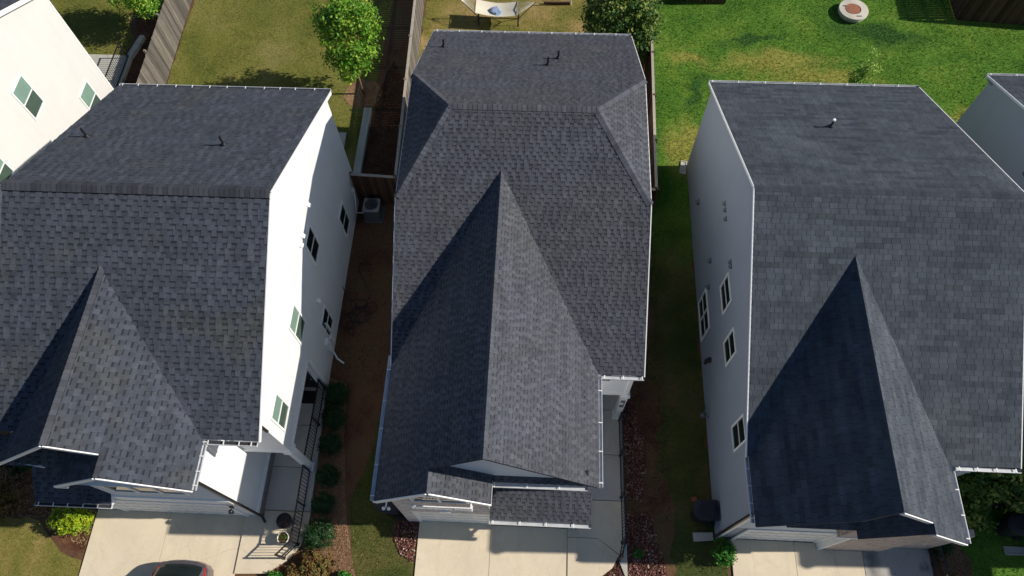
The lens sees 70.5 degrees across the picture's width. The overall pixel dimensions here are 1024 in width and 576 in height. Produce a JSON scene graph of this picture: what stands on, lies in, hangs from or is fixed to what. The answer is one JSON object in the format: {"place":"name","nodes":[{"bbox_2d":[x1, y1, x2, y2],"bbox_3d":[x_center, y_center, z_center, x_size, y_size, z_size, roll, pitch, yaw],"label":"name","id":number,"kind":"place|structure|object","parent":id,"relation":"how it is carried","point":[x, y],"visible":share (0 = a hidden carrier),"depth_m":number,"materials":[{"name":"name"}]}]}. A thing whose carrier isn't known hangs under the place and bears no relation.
{"place":"outdoors","nodes":[
{"label":"outdoors","id":0,"kind":"place"},
{"bbox_2d":[0,517,80,575],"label":"lawn","id":1,"kind":"structure","parent":0,"point":[39,564],"depth_m":23.84,"materials":[{"name":"green plant"}]},
{"bbox_2d":[49,0,132,54],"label":"lawn","id":2,"kind":"structure","parent":0,"point":[92,49],"depth_m":34.61,"materials":[{"name":"green plant"}]},
{"bbox_2d":[79,509,245,575],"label":"driveway","id":3,"kind":"structure","parent":0,"point":[133,543],"depth_m":23.90,"materials":[{"name":"concrete"}]},
{"bbox_2d":[152,559,213,575],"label":"parked car","id":4,"kind":"object","parent":3,"relation":"on","point":[183,567],"visible":1,"depth_m":22.59,"materials":[{"name":"grey paint"}]},
{"bbox_2d":[167,0,393,171],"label":"lawn","id":5,"kind":"structure","parent":0,"point":[223,73],"depth_m":33.66,"materials":[{"name":"green plant"}]},
{"bbox_2d":[338,132,346,146],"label":"patio","id":6,"kind":"structure","parent":5,"relation":"on","point":[343,135],"depth_m":31.25,"materials":[{"name":"grey concrete"}]},
{"bbox_2d":[344,79,381,108],"bbox_3d":[-6.666,-8.680,32.418,1.717,0.001,1.690,2,63,2],"label":"tree ring","id":7,"kind":"object","parent":5,"relation":"on","point":[373,91],"visible":0.97,"depth_m":32.41,"materials":[{"name":"brown soil"}]},
{"bbox_2d":[308,0,384,94],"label":"tree","id":8,"kind":"object","parent":7,"relation":"on","point":[340,18],"visible":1,"depth_m":28.86,"materials":[{"name":"green plant"}]},
{"bbox_2d":[348,408,415,575],"bbox_3d":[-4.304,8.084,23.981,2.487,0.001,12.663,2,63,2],"label":"lawn","id":9,"kind":"structure","parent":0,"point":[368,545],"depth_m":23.93,"materials":[{"name":"green plant"}]},
{"bbox_2d":[375,501,403,518],"bbox_3d":[-3.984,7.148,23.851,0.904,1.070,0.700,2,63,2],"label":"trash cart","id":10,"kind":"object","parent":9,"relation":"on","point":[394,510],"visible":0.42,"depth_m":23.32,"materials":[{"name":"black plastic"}]},
{"bbox_2d":[414,521,567,575],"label":"driveway","id":11,"kind":"structure","parent":0,"point":[455,549],"depth_m":23.63,"materials":[{"name":"concrete"}]},
{"bbox_2d":[0,0,1016,575],"bbox_3d":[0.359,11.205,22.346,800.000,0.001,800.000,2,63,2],"label":"ground","id":12,"kind":"structure","parent":0,"point":[364,402],"depth_m":26.33,"materials":[{"name":"soil"}]},
{"bbox_2d":[0,431,97,553],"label":"mulch bed","id":13,"kind":"object","parent":12,"relation":"on","point":[68,542],"visible":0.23,"depth_m":24.49,"materials":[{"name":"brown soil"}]},
{"bbox_2d":[0,480,25,523],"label":"shrub","id":14,"kind":"object","parent":13,"relation":"on","point":[5,498],"visible":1,"depth_m":24.25,"materials":[{"name":"green plant"}]},
{"bbox_2d":[0,465,31,476],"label":"shrub","id":15,"kind":"object","parent":13,"relation":"on","point":[18,468],"visible":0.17,"depth_m":24.63,"materials":[{"name":"green plant"}]},
{"bbox_2d":[46,507,95,535],"bbox_3d":[-14.466,7.580,23.802,1.626,1.084,1.078,2,63,2],"label":"shrub","id":16,"kind":"object","parent":13,"relation":"on","point":[70,519],"visible":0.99,"depth_m":23.59,"materials":[{"name":"green plant"}]},
{"bbox_2d":[0,0,113,227],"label":"house","id":17,"kind":"structure","parent":12,"relation":"on","point":[54,83],"depth_m":26.98,"materials":[{"name":"beige"}]},
{"bbox_2d":[0,157,14,186],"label":"window","id":18,"kind":"structure","parent":17,"relation":"in","point":[6,171],"depth_m":25.48,"materials":[{"name":"green glass"}]},
{"bbox_2d":[10,73,44,120],"bbox_3d":[-17.691,-6.966,26.511,0.045,1.490,0.940,2,63,2],"label":"window","id":19,"kind":"structure","parent":17,"relation":"in","point":[22,91],"depth_m":26.48,"materials":[{"name":"green glass"}]},
{"bbox_2d":[79,80,101,109],"bbox_3d":[-17.537,-7.807,30.292,0.045,1.540,0.940,2,63,2],"label":"window","id":20,"kind":"structure","parent":17,"relation":"in","point":[87,95],"depth_m":30.04,"materials":[{"name":"green glass"}]},
{"bbox_2d":[89,54,125,87],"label":"patio","id":21,"kind":"structure","parent":12,"relation":"on","point":[102,62],"depth_m":33.30,"materials":[{"name":"grey concrete"}]},
{"bbox_2d":[105,42,128,88],"bbox_3d":[-17.790,-8.574,31.883,0.100,1.020,5.120,2,63,2],"label":"railing","id":22,"kind":"object","parent":21,"relation":"on","point":[122,48],"visible":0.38,"depth_m":32.54,"materials":[{"name":"brown metal"}]},
{"bbox_2d":[114,35,145,87],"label":"retaining kerb","id":23,"kind":"structure","parent":12,"relation":"on","point":[136,47],"depth_m":33.42,"materials":[{"name":"grey concrete"}]},
{"bbox_2d":[125,18,156,83],"bbox_3d":[-17.001,-9.424,32.959,2.472,0.001,7.803,2,63,2],"label":"mulch bed","id":24,"kind":"object","parent":12,"relation":"on","point":[139,54],"visible":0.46,"depth_m":33.90,"materials":[{"name":"brown soil"}]},
{"bbox_2d":[107,0,163,20],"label":"tree","id":25,"kind":"object","parent":24,"relation":"on","point":[147,7],"visible":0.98,"depth_m":32.29,"materials":[{"name":"green plant"}]},
{"bbox_2d":[136,0,191,83],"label":"fence","id":26,"kind":"object","parent":12,"relation":"on","point":[160,52],"visible":0.52,"depth_m":32.62,"materials":[{"name":"brown wood"}]},
{"bbox_2d":[0,83,358,522],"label":"house","id":27,"kind":"structure","parent":12,"relation":"on","point":[174,261],"depth_m":19.62,"materials":[{"name":"white"}]},
{"bbox_2d":[100,486,189,494],"bbox_3d":[-10.330,5.650,20.352,2.220,0.970,0.050,2,63,2],"label":"window","id":28,"kind":"structure","parent":27,"relation":"in","point":[112,488],"depth_m":20.54,"materials":[{"name":"white glass"}]},
{"bbox_2d":[106,499,248,516],"bbox_3d":[-10.879,7.076,23.366,4.200,2.200,0.070,2,63,2],"label":"garage door","id":29,"kind":"structure","parent":27,"relation":"in","point":[126,505],"depth_m":23.33,"materials":[{"name":"paint"}]},
{"bbox_2d":[270,392,289,431],"bbox_3d":[-6.813,3.655,21.314,0.045,1.365,0.814,2,63,2],"label":"window","id":30,"kind":"structure","parent":27,"relation":"in","point":[280,408],"depth_m":21.30,"materials":[{"name":"green glass"}]},
{"bbox_2d":[288,303,305,345],"bbox_3d":[-6.686,1.134,22.565,0.045,1.385,0.848,2,63,2],"label":"window","id":31,"kind":"structure","parent":27,"relation":"in","point":[297,323],"depth_m":22.56,"materials":[{"name":"green glass"}]},
{"bbox_2d":[304,223,319,265],"bbox_3d":[-6.556,-1.414,23.836,0.045,1.359,0.840,2,63,2],"label":"window","id":32,"kind":"structure","parent":27,"relation":"in","point":[312,244],"depth_m":23.81,"materials":[{"name":"black glass"}]},
{"bbox_2d":[304,366,322,388],"bbox_3d":[-7.280,3.093,25.165,1.000,2.150,0.080,2,63,2],"label":"front door","id":33,"kind":"structure","parent":27,"relation":"in","point":[311,379],"depth_m":25.36,"materials":[{"name":"brown metal"}]},
{"bbox_2d":[320,304,333,337],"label":"window","id":34,"kind":"structure","parent":27,"relation":"in","point":[327,317],"depth_m":25.72,"materials":[{"name":"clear glass"}]},
{"bbox_2d":[338,200,350,237],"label":"window","id":35,"kind":"structure","parent":27,"relation":"in","point":[344,219],"depth_m":27.63,"materials":[{"name":"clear glass"}]},
{"bbox_2d":[234,510,310,573],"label":"walkway","id":36,"kind":"structure","parent":12,"relation":"on","point":[260,546],"depth_m":23.79,"materials":[{"name":"concrete"}]},
{"bbox_2d":[277,532,289,543],"bbox_3d":[-7.433,8.174,23.655,0.390,0.399,0.390,2,63,2],"label":"planter","id":37,"kind":"object","parent":36,"relation":"on","point":[283,537],"visible":1,"depth_m":23.53,"materials":[{"name":"ceramic"}]},
{"bbox_2d":[276,513,292,528],"bbox_3d":[-7.459,7.697,23.892,0.510,0.405,0.510,2,63,2],"label":"planter","id":38,"kind":"object","parent":36,"relation":"on","point":[284,520],"visible":0.99,"depth_m":23.75,"materials":[{"name":"black ceramic"}]},
{"bbox_2d":[274,465,310,559],"bbox_3d":[-7.004,7.355,23.762,0.430,0.990,2.938,9,64,5],"label":"railing","id":39,"kind":"object","parent":36,"relation":"on","point":[294,519],"visible":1,"depth_m":23.63,"materials":[{"name":"black metal"}]},
{"bbox_2d":[266,570,284,575],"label":"shrub","id":40,"kind":"object","parent":12,"relation":"on","point":[274,573],"visible":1,"depth_m":23.17,"materials":[{"name":"green plant"}]},
{"bbox_2d":[265,387,326,511],"bbox_3d":[-7.395,5.519,25.237,1.530,0.150,4.340,2,63,2],"label":"porch","id":41,"kind":"object","parent":12,"relation":"on","point":[284,484],"visible":0.73,"depth_m":24.78,"materials":[{"name":"concrete"}]},
{"bbox_2d":[301,391,316,403],"bbox_3d":[-7.391,3.900,25.950,0.780,0.023,0.470,2,63,2],"label":"doormat","id":42,"kind":"object","parent":41,"relation":"on","point":[308,397],"visible":0.64,"depth_m":25.93,"materials":[{"name":"black fabric"}]},
{"bbox_2d":[304,379,325,461],"bbox_3d":[-6.811,4.600,25.085,0.116,0.990,2.781,3,63,2],"label":"railing","id":43,"kind":"object","parent":41,"relation":"on","point":[312,415],"visible":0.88,"depth_m":25.02,"materials":[{"name":"brown metal"}]},
{"bbox_2d":[299,377,354,575],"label":"mulch bed","id":44,"kind":"object","parent":12,"relation":"on","point":[339,511],"visible":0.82,"depth_m":24.24,"materials":[{"name":"brown soil"}]},
{"bbox_2d":[299,516,337,550],"bbox_3d":[-6.270,7.950,23.508,1.193,1.042,1.130,2,63,2],"label":"shrub","id":45,"kind":"object","parent":44,"relation":"on","point":[316,535],"visible":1,"depth_m":23.30,"materials":[{"name":"green plant"}]},
{"bbox_2d":[296,549,342,575],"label":"shrub","id":46,"kind":"object","parent":44,"relation":"on","point":[313,561],"visible":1,"depth_m":23.10,"materials":[{"name":"brown plant"}]},
{"bbox_2d":[310,491,336,514],"bbox_3d":[-6.276,7.150,24.079,0.908,0.738,0.804,2,63,2],"label":"shrub","id":47,"kind":"object","parent":44,"relation":"on","point":[324,503],"visible":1,"depth_m":23.93,"materials":[{"name":"green plant"}]},
{"bbox_2d":[314,463,342,488],"bbox_3d":[-6.188,6.329,24.480,0.948,0.754,0.895,2,63,2],"label":"shrub","id":48,"kind":"object","parent":44,"relation":"on","point":[324,476],"visible":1,"depth_m":24.33,"materials":[{"name":"green plant"}]},
{"bbox_2d":[316,431,344,457],"bbox_3d":[-6.279,5.342,24.910,0.986,0.873,0.939,2,63,2],"label":"shrub","id":49,"kind":"object","parent":44,"relation":"on","point":[331,443],"visible":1,"depth_m":24.75,"materials":[{"name":"green plant"}]},
{"bbox_2d":[323,380,350,408],"bbox_3d":[-6.226,3.781,25.669,1.057,0.913,1.099,2,63,2],"label":"shrub","id":50,"kind":"object","parent":44,"relation":"on","point":[333,395],"visible":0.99,"depth_m":25.55,"materials":[{"name":"green plant"}]},
{"bbox_2d":[299,378,972,575],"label":"mulch","id":51,"kind":"object","parent":44,"relation":"on","point":[348,541],"visible":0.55,"depth_m":24.04,"materials":[{"name":"brown wood"}]},
{"bbox_2d":[285,563,304,575],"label":"shrub","id":52,"kind":"object","parent":51,"relation":"on","point":[294,571],"visible":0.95,"depth_m":23.10,"materials":[{"name":"brown plant"}]},
{"bbox_2d":[320,404,349,431],"bbox_3d":[-6.229,4.511,25.331,1.088,0.864,0.991,2,63,2],"label":"shrub","id":53,"kind":"object","parent":51,"relation":"on","point":[334,417],"visible":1,"depth_m":25.18,"materials":[{"name":"green plant"}]},
{"bbox_2d":[340,263,377,329],"bbox_3d":[-5.787,0.219,27.702,1.367,0.460,2.868,2,63,2],"label":"garden hose","id":54,"kind":"object","parent":12,"relation":"on","point":[367,303],"visible":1,"depth_m":27.56,"materials":[{"name":"rubber"}]},
{"bbox_2d":[353,107,371,172],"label":"retaining kerb","id":55,"kind":"structure","parent":12,"relation":"on","point":[362,142],"depth_m":30.99,"materials":[{"name":"grey concrete"}]},
{"bbox_2d":[353,192,384,223],"bbox_3d":[-5.772,-3.234,29.066,1.100,1.105,0.809,2,63,2],"label":"air conditioner","id":56,"kind":"object","parent":12,"relation":"on","point":[373,209],"visible":1,"depth_m":28.97,"materials":[{"name":"grey metal"}]},
{"bbox_2d":[349,171,396,203],"bbox_3d":[-5.409,-3.974,28.975,1.856,1.920,0.150,4,64,3],"label":"fence","id":57,"kind":"object","parent":12,"relation":"on","point":[382,188],"visible":0.77,"depth_m":28.73,"materials":[{"name":"brown wood"}]},
{"bbox_2d":[364,61,403,174],"bbox_3d":[-5.363,-6.993,31.553,1.570,0.001,7.695,2,63,2],"label":"mulch bed","id":58,"kind":"object","parent":12,"relation":"on","point":[386,126],"visible":0.52,"depth_m":31.55,"materials":[{"name":"brown wood"}]},
{"bbox_2d":[394,520,418,562],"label":"red rocks","id":59,"kind":"object","parent":12,"relation":"on","point":[405,546],"visible":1,"depth_m":23.85,"materials":[{"name":"red stone"}]},
{"bbox_2d":[392,0,423,184],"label":"fence","id":60,"kind":"object","parent":12,"relation":"on","point":[415,35],"visible":0.62,"depth_m":31.17,"materials":[{"name":"brown wood"}]},
{"bbox_2d":[332,203,671,522],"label":"soil litter","id":61,"kind":"object","parent":12,"relation":"on","point":[638,401],"visible":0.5,"depth_m":26.81,"materials":[{"name":"brown soil"}]},
{"bbox_2d":[370,29,653,528],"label":"house","id":62,"kind":"structure","parent":12,"relation":"on","point":[524,202],"depth_m":20.51,"materials":[{"name":"white"}]},
{"bbox_2d":[410,496,468,503],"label":"window","id":63,"kind":"structure","parent":62,"relation":"in","point":[430,499],"depth_m":20.36,"materials":[{"name":"glass"}]},
{"bbox_2d":[411,511,571,523],"bbox_3d":[-0.561,7.366,23.122,5.050,2.080,0.070,2,63,2],"label":"garage door","id":64,"kind":"structure","parent":62,"relation":"in","point":[421,516],"depth_m":23.24,"materials":[{"name":"paint"}]},
{"bbox_2d":[567,500,625,575],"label":"walkway","id":65,"kind":"structure","parent":12,"relation":"on","point":[589,554],"depth_m":23.67,"materials":[{"name":"concrete"}]},
{"bbox_2d":[592,395,623,500],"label":"walkway","id":66,"kind":"structure","parent":12,"relation":"on","point":[610,490],"depth_m":24.88,"materials":[{"name":"concrete"}]},
{"bbox_2d":[617,412,626,561],"bbox_3d":[3.608,6.508,24.016,0.220,0.990,4.720,2,63,2],"label":"railing","id":67,"kind":"object","parent":66,"relation":"on","point":[622,496],"visible":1,"depth_m":23.88,"materials":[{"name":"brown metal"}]},
{"bbox_2d":[577,0,665,65],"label":"tree","id":68,"kind":"object","parent":12,"relation":"on","point":[642,16],"visible":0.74,"depth_m":30.43,"materials":[{"name":"green plant"}]},
{"bbox_2d":[619,544,627,575],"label":"kerb","id":69,"kind":"structure","parent":12,"relation":"on","point":[623,563],"depth_m":23.36,"materials":[{"name":"grey concrete"}]},
{"bbox_2d":[606,400,667,575],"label":"red rocks","id":70,"kind":"object","parent":12,"relation":"on","point":[633,520],"visible":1,"depth_m":23.98,"materials":[{"name":"red gravel"}]},
{"bbox_2d":[631,548,643,558],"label":"plant","id":71,"kind":"object","parent":12,"relation":"on","point":[638,554],"visible":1,"depth_m":23.45,"materials":[{"name":"green plant"}]},
{"bbox_2d":[644,29,658,212],"bbox_3d":[5.994,-9.604,31.616,0.150,1.920,14.114,3,63,2],"label":"fence","id":72,"kind":"object","parent":12,"relation":"on","point":[649,77],"visible":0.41,"depth_m":29.76,"materials":[{"name":"wood"}]},
{"bbox_2d":[639,231,673,575],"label":"grass","id":73,"kind":"structure","parent":12,"relation":"on","point":[653,433],"depth_m":25.25,"materials":[{"name":"green plant"}]},
{"bbox_2d":[687,80,1023,551],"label":"house","id":74,"kind":"structure","parent":12,"relation":"on","point":[858,252],"depth_m":20.08,"materials":[{"name":"grey"}]},
{"bbox_2d":[698,288,709,341],"bbox_3d":[6.965,0.980,26.335,0.045,1.280,1.571,2,63,2],"label":"window","id":75,"kind":"structure","parent":74,"relation":"in","point":[704,323],"depth_m":26.31,"materials":[{"name":"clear glass"}]},
{"bbox_2d":[720,272,731,315],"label":"window","id":76,"kind":"structure","parent":74,"relation":"in","point":[725,290],"depth_m":23.38,"materials":[{"name":"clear glass"}]},
{"bbox_2d":[723,327,736,366],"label":"window","id":77,"kind":"structure","parent":74,"relation":"in","point":[729,344],"depth_m":22.68,"materials":[{"name":"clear glass"}]},
{"bbox_2d":[731,413,745,452],"bbox_3d":[6.687,4.289,21.377,0.045,1.361,0.806,2,63,2],"label":"window","id":78,"kind":"structure","parent":74,"relation":"in","point":[738,429],"depth_m":21.36,"materials":[{"name":"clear glass"}]},
{"bbox_2d":[731,528,836,542],"bbox_3d":[8.523,7.768,22.735,2.750,2.150,0.070,2,63,2],"label":"garage door","id":79,"kind":"structure","parent":74,"relation":"in","point":[760,534],"depth_m":22.62,"materials":[{"name":"paint"}]},
{"bbox_2d":[862,548,932,575],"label":"walkway","id":80,"kind":"structure","parent":12,"relation":"on","point":[901,562],"depth_m":23.28,"materials":[{"name":"concrete"}]},
{"bbox_2d":[928,546,947,575],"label":"railing","id":81,"kind":"object","parent":80,"relation":"on","point":[933,563],"visible":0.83,"depth_m":22.77,"materials":[{"name":"brown metal"}]},
{"bbox_2d":[929,543,953,557],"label":"shrub","id":82,"kind":"object","parent":12,"relation":"on","point":[947,547],"visible":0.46,"depth_m":23.03,"materials":[{"name":"green plant"}]},
{"bbox_2d":[939,543,972,575],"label":"mulch bed","id":83,"kind":"object","parent":12,"relation":"on","point":[957,566],"visible":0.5,"depth_m":23.29,"materials":[{"name":"brown wood"}]},
{"bbox_2d":[956,73,1023,537],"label":"house","id":84,"kind":"structure","parent":12,"relation":"on","point":[990,122],"depth_m":25.55,"materials":[{"name":"grey"}]},
{"bbox_2d":[956,446,1023,539],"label":"tree","id":85,"kind":"object","parent":12,"relation":"on","point":[1008,488],"visible":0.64,"depth_m":22.29,"materials":[{"name":"green plant"}]},
{"bbox_2d":[418,0,608,60],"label":"lawn","id":86,"kind":"structure","parent":0,"point":[457,21],"depth_m":34.37,"materials":[{"name":"green plant"}]},
{"bbox_2d":[1,0,580,575],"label":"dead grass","id":87,"kind":"structure","parent":86,"relation":"on","point":[369,458],"depth_m":24.11,"materials":[{"name":"plant"}]},
{"bbox_2d":[125,10,643,175],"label":"mulch","id":88,"kind":"object","parent":86,"relation":"on","point":[378,119],"visible":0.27,"depth_m":31.93,"materials":[{"name":"brown wood"}]},
{"bbox_2d":[461,0,535,26],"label":"hammock","id":89,"kind":"object","parent":86,"relation":"on","point":[484,7],"visible":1,"depth_m":33.60,"materials":[{"name":"beige fabric"}]},
{"bbox_2d":[490,6,501,15],"bbox_3d":[-0.749,-12.808,33.596,0.414,0.338,0.671,-42,70,-18],"label":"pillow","id":90,"kind":"object","parent":89,"relation":"on","point":[496,10],"visible":1,"depth_m":33.44,"materials":[{"name":"blue fabric"}]},
{"bbox_2d":[544,1,569,4],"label":"edging board","id":91,"kind":"object","parent":86,"relation":"on","point":[557,2],"visible":1,"depth_m":34.63,"materials":[{"name":"brown wood"}]},
{"bbox_2d":[648,226,728,575],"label":"lawn","id":92,"kind":"structure","parent":0,"point":[684,452],"depth_m":25.90,"materials":[{"name":"green plant"}]},
{"bbox_2d":[693,532,713,541],"bbox_3d":[6.256,8.148,23.739,0.640,0.080,0.280,-1,63,0],"label":"splash block","id":93,"kind":"object","parent":92,"relation":"on","point":[703,536],"depth_m":23.74,"materials":[{"name":"grey concrete"}]},
{"bbox_2d":[691,499,720,525],"bbox_3d":[6.245,7.301,23.610,0.904,1.070,0.700,2,63,2],"label":"trash cart","id":94,"kind":"object","parent":92,"relation":"on","point":[704,510],"visible":1,"depth_m":23.16,"materials":[{"name":"black plastic"}]},
{"bbox_2d":[709,536,737,567],"bbox_3d":[6.758,8.417,23.169,0.872,0.854,0.988,2,63,2],"label":"shrub","id":95,"kind":"object","parent":92,"relation":"on","point":[725,556],"visible":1,"depth_m":23.03,"materials":[{"name":"green plant"}]},
{"bbox_2d":[730,539,865,575],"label":"driveway","id":96,"kind":"structure","parent":0,"point":[768,558],"depth_m":23.36,"materials":[{"name":"concrete"}]},
{"bbox_2d":[651,0,1023,237],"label":"lawn","id":97,"kind":"structure","parent":0,"point":[675,134],"depth_m":33.07,"materials":[{"name":"green plant"}]},
{"bbox_2d":[679,160,686,174],"bbox_3d":[7.170,-5.045,30.340,0.280,0.080,0.640,11,64,6],"label":"splash block","id":98,"kind":"object","parent":97,"relation":"on","point":[683,165],"depth_m":30.34,"materials":[{"name":"grey concrete"}]},
{"bbox_2d":[677,0,725,3],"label":"fence","id":99,"kind":"object","parent":97,"relation":"on","point":[716,1],"visible":1,"depth_m":34.55,"materials":[{"name":"brown wood"}]},
{"bbox_2d":[838,0,868,22],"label":"fire pit","id":100,"kind":"object","parent":97,"relation":"on","point":[848,10],"visible":1,"depth_m":33.87,"materials":[{"name":"concrete"}]},
{"bbox_2d":[843,46,882,83],"bbox_3d":[14.953,-9.057,30.756,1.779,2.808,1.165,2,63,2],"label":"tree","id":101,"kind":"object","parent":97,"relation":"on","point":[858,77],"visible":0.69,"depth_m":30.66,"materials":[{"name":"green plant"}]},
{"bbox_2d":[949,0,966,17],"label":"fence","id":102,"kind":"object","parent":97,"relation":"on","point":[957,6],"visible":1,"depth_m":33.83,"materials":[{"name":"brown wood"}]},
{"bbox_2d":[955,0,1023,24],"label":"fence","id":103,"kind":"object","parent":97,"relation":"on","point":[1003,11],"visible":1,"depth_m":33.27,"materials":[{"name":"brown wood"}]},
{"bbox_2d":[958,475,1023,575],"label":"lawn","id":104,"kind":"structure","parent":0,"point":[969,549],"depth_m":23.43,"materials":[{"name":"green plant"}]},
{"bbox_2d":[991,496,1020,513],"bbox_3d":[16.141,6.896,23.654,0.904,1.070,0.700,2,63,2],"label":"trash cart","id":105,"kind":"object","parent":104,"relation":"on","point":[1003,505],"visible":0.17,"depth_m":23.68,"materials":[{"name":"black plastic"}]},
{"bbox_2d":[995,513,1023,540],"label":"trash cart","id":106,"kind":"object","parent":104,"relation":"on","point":[1011,525],"visible":0.98,"depth_m":22.93,"materials":[{"name":"black plastic"}]},
{"bbox_2d":[1003,546,1023,554],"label":"splash block","id":107,"kind":"object","parent":104,"relation":"on","point":[1015,550],"depth_m":23.41,"materials":[{"name":"grey concrete"}]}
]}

